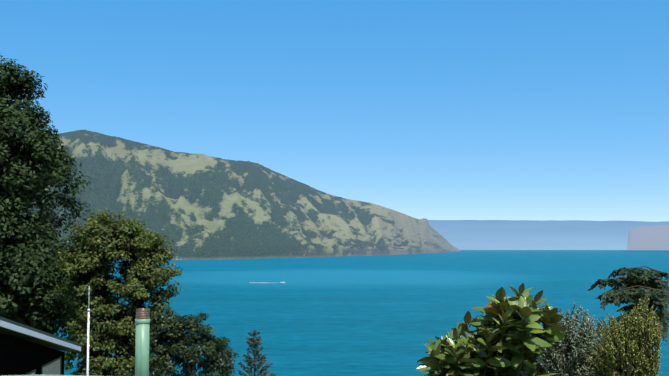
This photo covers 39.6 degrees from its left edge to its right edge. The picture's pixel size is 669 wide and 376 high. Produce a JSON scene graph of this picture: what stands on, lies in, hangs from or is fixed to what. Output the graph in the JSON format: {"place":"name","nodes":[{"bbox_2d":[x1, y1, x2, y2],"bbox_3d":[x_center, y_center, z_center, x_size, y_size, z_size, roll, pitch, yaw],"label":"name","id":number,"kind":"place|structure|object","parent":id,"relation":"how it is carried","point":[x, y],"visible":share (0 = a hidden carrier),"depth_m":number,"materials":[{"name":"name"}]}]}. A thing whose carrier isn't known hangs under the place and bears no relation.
{"place":"outdoors","nodes":[
{"label":"outdoors","id":0,"kind":"place"},
{"bbox_2d":[0,53,91,354],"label":"tree","id":1,"kind":"object","parent":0,"point":[44,165],"depth_m":44.11,"materials":[{"name":"green plant"}]},
{"bbox_2d":[11,130,460,260],"bbox_3d":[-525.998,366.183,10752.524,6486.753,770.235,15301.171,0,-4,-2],"label":"headland hill","id":2,"kind":"structure","parent":0,"point":[198,206],"depth_m":5141.60,"materials":[{"name":"green plant"}]},
{"bbox_2d":[238,330,275,375],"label":"conifer tree","id":3,"kind":"object","parent":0,"point":[260,363],"depth_m":25.69,"materials":[{"name":"green plant"}]},
{"bbox_2d":[0,0,668,221],"label":"sky","id":4,"kind":"structure","parent":0,"point":[540,110],"materials":[{"name":"blue"}]},
{"bbox_2d":[28,250,668,375],"bbox_3d":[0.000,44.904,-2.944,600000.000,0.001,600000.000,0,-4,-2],"label":"sea","id":5,"kind":"structure","parent":0,"point":[382,315],"depth_m":862.63,"materials":[{"name":"liquid"}]},
{"bbox_2d":[428,220,668,249],"bbox_3d":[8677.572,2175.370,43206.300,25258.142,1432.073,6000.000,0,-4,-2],"label":"hills","id":6,"kind":"structure","parent":0,"point":[528,235],"depth_m":40210.52,"materials":[{"name":"blue"}]},
{"bbox_2d":[535,302,607,375],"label":"olive shrub","id":7,"kind":"object","parent":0,"point":[576,359],"depth_m":9.10,"materials":[{"name":"plant"}]},
{"bbox_2d":[627,225,668,249],"bbox_3d":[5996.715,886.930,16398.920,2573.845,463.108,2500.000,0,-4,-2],"label":"distant headland","id":8,"kind":"structure","parent":0,"point":[649,238],"depth_m":15294.07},
{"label":"hillside ground","id":9,"kind":"structure","parent":0,"visible":0},
{"bbox_2d":[0,334,64,374],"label":"dark house walls","id":10,"kind":"structure","parent":9,"relation":"on","point":[20,357],"depth_m":29.54,"materials":[{"name":"black wood"}]},
{"bbox_2d":[0,316,80,350],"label":"roof","id":11,"kind":"structure","parent":10,"relation":"on","point":[15,334],"depth_m":29.80,"materials":[{"name":"grey metal"}]},
{"bbox_2d":[0,320,80,350],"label":"roof fascia","id":12,"kind":"structure","parent":11,"relation":"attached to","point":[7,325],"depth_m":29.19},
{"bbox_2d":[25,356,61,374],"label":"window frame","id":13,"kind":"object","parent":10,"relation":"in","point":[46,364],"visible":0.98,"depth_m":32.56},
{"bbox_2d":[29,359,59,374],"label":"window","id":14,"kind":"structure","parent":13,"relation":"in","point":[53,368],"depth_m":33.38,"materials":[{"name":"grey glass"}]},
{"bbox_2d":[53,210,183,375],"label":"pear tree","id":15,"kind":"object","parent":9,"relation":"on","point":[98,240],"depth_m":40.47,"materials":[{"name":"green plant"}]},
{"bbox_2d":[149,307,238,375],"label":"laurel tree","id":16,"kind":"object","parent":9,"relation":"on","point":[212,349],"depth_m":33.08,"materials":[{"name":"green plant"}]},
{"bbox_2d":[416,283,565,375],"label":"magnolia","id":17,"kind":"object","parent":9,"relation":"on","point":[511,310],"depth_m":7.82,"materials":[{"name":"green plant"}]},
{"bbox_2d":[441,297,543,375],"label":"flowers","id":18,"kind":"object","parent":17,"relation":"attached to","point":[494,323],"visible":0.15,"depth_m":7.84,"materials":[{"name":"white plant"}]},
{"bbox_2d":[584,293,661,375],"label":"yellow shrub","id":19,"kind":"object","parent":9,"relation":"on","point":[626,352],"depth_m":8.24,"materials":[{"name":"plant"}]},
{"bbox_2d":[588,266,668,341],"bbox_3d":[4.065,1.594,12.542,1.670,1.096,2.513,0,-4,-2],"label":"tree","id":20,"kind":"object","parent":9,"relation":"on","point":[631,295],"depth_m":11.99,"materials":[{"name":"green plant"}]},
{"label":"house walls","id":21,"kind":"object","parent":9,"relation":"on","visible":0},
{"bbox_2d":[0,375,85,375],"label":"roof sheet","id":22,"kind":"object","parent":21,"relation":"on","point":[42,375],"visible":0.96,"depth_m":18.28,"materials":[{"name":"green paint"}]},
{"bbox_2d":[135,319,149,375],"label":"flue pipe","id":23,"kind":"object","parent":22,"relation":"on","point":[142,349],"visible":0.92,"depth_m":15.20,"materials":[{"name":"green metal"}]},
{"bbox_2d":[136,308,149,318],"bbox_3d":[-3.162,2.069,15.323,0.232,0.175,0.232,0,-4,-2],"label":"flue cowl","id":24,"kind":"object","parent":23,"relation":"on","point":[142,313],"visible":1,"depth_m":15.23,"materials":[{"name":"brown metal"}]},
{"bbox_2d":[86,286,89,375],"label":"aerial pole","id":25,"kind":"object","parent":21,"relation":"attached to","point":[88,334],"visible":1,"depth_m":16.33,"materials":[{"name":"white metal"}]}
]}

